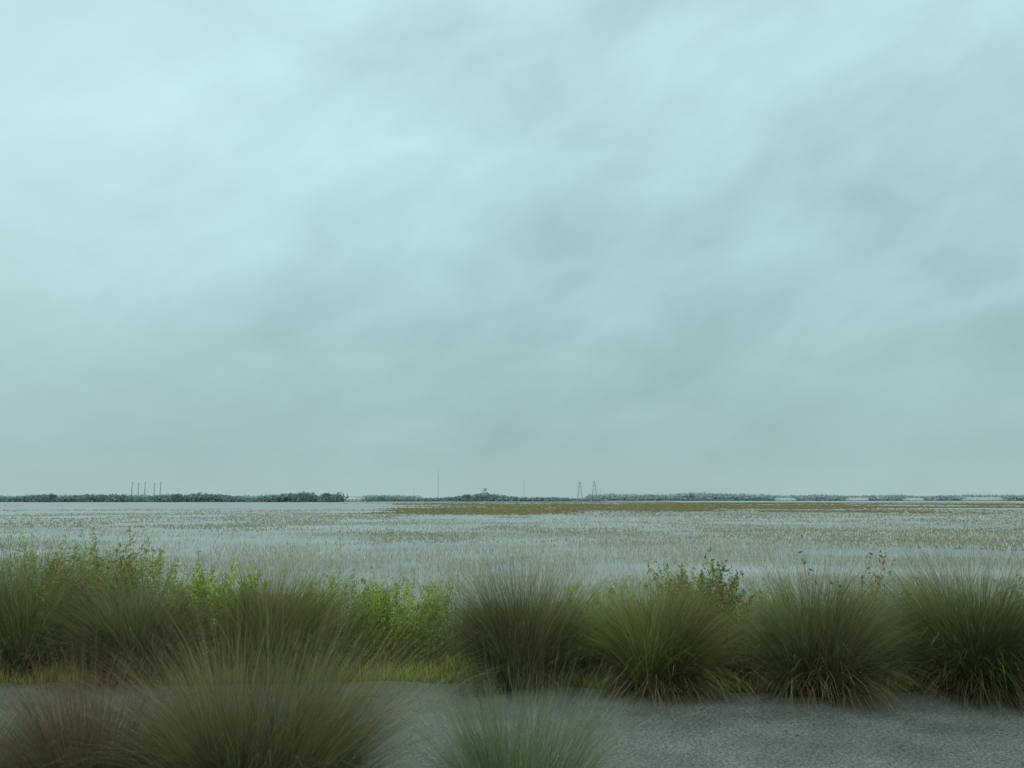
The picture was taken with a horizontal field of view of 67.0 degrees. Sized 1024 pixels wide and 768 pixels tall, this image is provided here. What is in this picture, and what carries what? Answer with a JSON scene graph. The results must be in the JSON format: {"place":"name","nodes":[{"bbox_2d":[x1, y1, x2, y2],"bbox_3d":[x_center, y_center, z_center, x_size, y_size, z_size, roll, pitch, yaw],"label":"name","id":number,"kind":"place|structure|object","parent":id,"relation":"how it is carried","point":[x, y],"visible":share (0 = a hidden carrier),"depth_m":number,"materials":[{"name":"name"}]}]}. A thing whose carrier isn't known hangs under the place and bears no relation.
{"place":"outdoors","nodes":[
{"label":"outdoors","id":0,"kind":"place"},
{"bbox_2d":[342,501,675,501],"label":"land","id":1,"kind":"structure","parent":0,"point":[509,501],"depth_m":1222.25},
{"bbox_2d":[344,495,365,500],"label":"warehouse","id":2,"kind":"structure","parent":1,"relation":"on","point":[355,497],"depth_m":1286.22,"materials":[{"name":"metal"}]},
{"bbox_2d":[460,494,473,498],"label":"distant tree","id":3,"kind":"object","parent":1,"relation":"on","point":[468,496],"visible":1,"depth_m":1215.35,"materials":[{"name":"green plant"}]},
{"bbox_2d":[362,492,603,500],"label":"distant wood","id":4,"kind":"object","parent":1,"relation":"on","point":[487,497],"visible":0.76,"depth_m":1241.53,"materials":[{"name":"green plant"}]},
{"bbox_2d":[0,644,1021,696],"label":"verge","id":5,"kind":"structure","parent":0,"point":[596,687],"depth_m":8.60,"materials":[{"name":"plant"}]},
{"bbox_2d":[0,528,147,605],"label":"leafy shrub","id":6,"kind":"object","parent":5,"relation":"on","point":[31,567],"visible":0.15,"depth_m":9.97,"materials":[{"name":"green plant"}]},
{"bbox_2d":[0,509,178,685],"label":"cordgrass clump","id":7,"kind":"object","parent":5,"relation":"on","point":[14,620],"visible":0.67,"depth_m":8.87,"materials":[{"name":"green plant"}]},
{"bbox_2d":[13,526,180,661],"bbox_3d":[-5.272,2.656,9.841,1.826,1.686,1.748,5,-10,-30],"label":"leafy shrub","id":8,"kind":"object","parent":5,"relation":"on","point":[155,560],"visible":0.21,"depth_m":9.74,"materials":[{"name":"green plant"}]},
{"bbox_2d":[3,528,249,701],"bbox_3d":[-4.250,2.451,8.683,3.003,1.721,2.759,0,-9,0],"label":"cordgrass clump","id":9,"kind":"object","parent":5,"relation":"on","point":[104,633],"visible":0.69,"depth_m":8.40,"materials":[{"name":"green plant"}]},
{"bbox_2d":[96,549,235,631],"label":"leafy shrub","id":10,"kind":"object","parent":5,"relation":"on","point":[185,569],"visible":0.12,"depth_m":9.90,"materials":[{"name":"green plant"}]},
{"bbox_2d":[164,557,269,671],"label":"leafy shrub","id":11,"kind":"object","parent":5,"relation":"on","point":[201,591],"visible":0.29,"depth_m":9.16,"materials":[{"name":"green plant"}]},
{"bbox_2d":[154,530,409,688],"bbox_3d":[-2.757,2.408,8.783,3.136,1.836,3.009,-7,-11,39],"label":"cordgrass clump","id":12,"kind":"object","parent":5,"relation":"on","point":[281,613],"visible":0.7,"depth_m":8.60,"materials":[{"name":"green plant"}]},
{"bbox_2d":[283,567,410,669],"bbox_3d":[-2.118,2.871,9.627,1.641,1.192,1.459,0,-9,0],"label":"leafy shrub","id":13,"kind":"object","parent":5,"relation":"on","point":[355,617],"visible":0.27,"depth_m":9.39,"materials":[{"name":"green plant"}]},
{"bbox_2d":[345,564,462,670],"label":"leafy shrub","id":14,"kind":"object","parent":5,"relation":"on","point":[413,619],"visible":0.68,"depth_m":9.27,"materials":[{"name":"green plant"}]},
{"bbox_2d":[411,568,483,664],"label":"leafy shrub","id":15,"kind":"object","parent":5,"relation":"on","point":[445,625],"visible":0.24,"depth_m":9.56,"materials":[{"name":"green plant"}]},
{"bbox_2d":[3,575,1019,677],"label":"bank weeds","id":16,"kind":"object","parent":5,"relation":"on","point":[445,649],"visible":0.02,"depth_m":9.26,"materials":[{"name":"green plant"}]},
{"bbox_2d":[391,525,649,705],"bbox_3d":[0.175,2.424,8.545,3.372,1.734,2.860,0,-9,0],"label":"cordgrass clump","id":17,"kind":"object","parent":5,"relation":"on","point":[520,630],"visible":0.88,"depth_m":8.16,"materials":[{"name":"green plant"}]},
{"bbox_2d":[541,577,643,683],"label":"cordgrass clump","id":18,"kind":"object","parent":5,"relation":"on","point":[592,660],"visible":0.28,"depth_m":8.84,"materials":[{"name":"green plant"}]},
{"bbox_2d":[542,575,654,667],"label":"leafy shrub","id":19,"kind":"object","parent":5,"relation":"on","point":[599,602],"visible":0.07,"depth_m":9.62,"materials":[{"name":"green plant"}]},
{"bbox_2d":[542,543,786,720],"bbox_3d":[1.525,2.418,8.280,2.868,1.668,2.997,0,-9,0],"label":"cordgrass clump","id":20,"kind":"object","parent":5,"relation":"on","point":[659,638],"visible":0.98,"depth_m":7.87,"materials":[{"name":"green plant"}]},
{"bbox_2d":[640,546,759,673],"bbox_3d":[2.301,2.678,9.273,1.352,1.489,1.289,-3,-9,20],"label":"leafy shrub","id":21,"kind":"object","parent":5,"relation":"on","point":[718,587],"visible":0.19,"depth_m":9.10,"materials":[{"name":"green plant"}]},
{"bbox_2d":[694,585,788,690],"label":"cordgrass clump","id":22,"kind":"object","parent":5,"relation":"on","point":[736,669],"visible":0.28,"depth_m":8.67,"materials":[{"name":"green plant"}]},
{"bbox_2d":[691,575,808,637],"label":"leafy shrub","id":23,"kind":"object","parent":5,"relation":"on","point":[749,589],"visible":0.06,"depth_m":9.70,"materials":[{"name":"green plant"}]},
{"bbox_2d":[696,529,981,725],"bbox_3d":[3.098,2.317,7.970,3.135,1.774,3.133,0,-9,0],"label":"cordgrass clump","id":24,"kind":"object","parent":5,"relation":"on","point":[830,658],"visible":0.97,"depth_m":7.73,"materials":[{"name":"green plant"}]},
{"bbox_2d":[799,546,902,609],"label":"branched plant","id":25,"kind":"object","parent":5,"relation":"on","point":[869,553],"visible":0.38,"depth_m":9.52,"materials":[{"name":"brown plant"}]},
{"bbox_2d":[829,576,957,667],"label":"leafy shrub","id":26,"kind":"object","parent":5,"relation":"on","point":[883,597],"visible":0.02,"depth_m":9.67,"materials":[{"name":"green plant"}]},
{"bbox_2d":[858,573,939,685],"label":"cordgrass clump","id":27,"kind":"object","parent":5,"relation":"on","point":[902,660],"visible":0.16,"depth_m":8.71,"materials":[{"name":"green plant"}]},
{"bbox_2d":[822,510,1023,721],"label":"cordgrass clump","id":28,"kind":"object","parent":5,"relation":"on","point":[989,647],"visible":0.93,"depth_m":7.76,"materials":[{"name":"green plant"}]},
{"bbox_2d":[967,572,1023,619],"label":"leafy shrub","id":29,"kind":"object","parent":5,"relation":"on","point":[1011,590],"visible":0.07,"depth_m":9.77,"materials":[{"name":"green plant"}]},
{"bbox_2d":[0,500,1023,641],"bbox_3d":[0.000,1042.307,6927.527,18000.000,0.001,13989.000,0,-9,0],"label":"water","id":30,"kind":"structure","parent":0,"point":[309,507],"depth_m":52.11,"materials":[{"name":"grey liquid"}]},
{"bbox_2d":[169,493,182,499],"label":"distant tree","id":31,"kind":"object","parent":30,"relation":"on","point":[175,496],"visible":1,"depth_m":933.73,"materials":[{"name":"green plant"}]},
{"bbox_2d":[320,492,335,499],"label":"distant tree","id":32,"kind":"object","parent":30,"relation":"on","point":[326,496],"visible":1,"depth_m":933.12,"materials":[{"name":"green plant"}]},
{"bbox_2d":[0,518,1023,641],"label":"marsh reeds","id":33,"kind":"object","parent":30,"relation":"on","point":[665,552],"visible":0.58,"depth_m":38.62,"materials":[{"name":"plant"}]},
{"bbox_2d":[0,508,1023,550],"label":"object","id":34,"kind":"object","parent":30,"relation":"on","point":[614,530],"visible":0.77,"depth_m":92.27,"materials":[{"name":"grey liquid"}]},
{"bbox_2d":[5,502,1023,514],"bbox_3d":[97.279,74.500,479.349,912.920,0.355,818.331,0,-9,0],"label":"marsh grass beds","id":35,"kind":"object","parent":30,"relation":"on","point":[457,508],"visible":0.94,"depth_m":274.65,"materials":[{"name":"green plant"}]},
{"bbox_2d":[0,681,1023,767],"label":"path","id":36,"kind":"structure","parent":0,"point":[958,738],"depth_m":6.79,"materials":[{"name":"grey gravel"}]},
{"bbox_2d":[3,680,1018,763],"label":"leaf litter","id":37,"kind":"object","parent":36,"relation":"on","point":[605,696],"visible":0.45,"depth_m":7.93,"materials":[{"name":"brown plant"}]},
{"bbox_2d":[0,0,1023,498],"label":"sky","id":38,"kind":"structure","parent":0,"point":[519,248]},
{"bbox_2d":[585,492,1023,500],"bbox_3d":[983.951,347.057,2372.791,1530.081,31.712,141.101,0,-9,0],"label":"distant wood","id":39,"kind":"object","parent":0,"point":[702,496],"visible":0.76,"depth_m":2336.01,"materials":[{"name":"green plant"}]},
{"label":"ground","id":40,"kind":"structure","parent":0,"visible":0},
{"bbox_2d":[0,643,122,767],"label":"cordgrass clump","id":41,"kind":"object","parent":40,"relation":"on","point":[5,751],"visible":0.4,"depth_m":4.74,"materials":[{"name":"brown plant"}]},
{"bbox_2d":[0,625,283,767],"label":"cordgrass clump","id":42,"kind":"object","parent":40,"relation":"on","point":[71,760],"visible":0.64,"depth_m":4.58,"materials":[{"name":"green plant"}]},
{"bbox_2d":[2,561,522,767],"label":"cordgrass clump","id":43,"kind":"object","parent":40,"relation":"on","point":[280,746],"visible":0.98,"depth_m":4.43,"materials":[{"name":"green plant"}]},
{"bbox_2d":[328,617,709,767],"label":"cordgrass clump","id":44,"kind":"object","parent":40,"relation":"on","point":[494,758],"visible":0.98,"depth_m":4.46,"materials":[{"name":"green plant"}]},
{"bbox_3d":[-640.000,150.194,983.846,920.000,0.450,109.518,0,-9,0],"label":"land","id":45,"kind":"structure","parent":0,"visible":0},
{"bbox_2d":[38,493,56,500],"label":"distant tree","id":46,"kind":"object","parent":45,"relation":"on","point":[50,496],"visible":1,"depth_m":933.62,"materials":[{"name":"green plant"}]},
{"bbox_2d":[0,491,421,501],"bbox_3d":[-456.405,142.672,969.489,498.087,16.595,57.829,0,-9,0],"label":"distant wood","id":47,"kind":"object","parent":45,"relation":"on","point":[281,497],"visible":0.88,"depth_m":953.98,"materials":[{"name":"green plant"}]},
{"bbox_3d":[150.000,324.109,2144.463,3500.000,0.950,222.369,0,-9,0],"label":"land","id":48,"kind":"structure","parent":0,"visible":0},
{"bbox_2d":[683,492,694,498],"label":"distant tree","id":49,"kind":"object","parent":48,"relation":"on","point":[691,495],"visible":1,"depth_m":2173.86,"materials":[{"name":"green plant"}]},
{"bbox_2d":[774,498,795,500],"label":"warehouse","id":50,"kind":"structure","parent":48,"relation":"on","point":[784,499],"depth_m":2126.39,"materials":[{"name":"metal"}]},
{"bbox_2d":[845,498,868,500],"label":"warehouse","id":51,"kind":"structure","parent":48,"relation":"on","point":[856,499],"depth_m":2126.39,"materials":[{"name":"metal"}]},
{"bbox_2d":[902,498,923,500],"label":"warehouse","id":52,"kind":"structure","parent":48,"relation":"on","point":[912,499],"depth_m":2126.39,"materials":[{"name":"metal"}]},
{"bbox_2d":[962,498,1002,500],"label":"warehouse","id":53,"kind":"structure","parent":48,"relation":"on","point":[982,499],"depth_m":2126.39,"materials":[{"name":"metal"}]}
]}

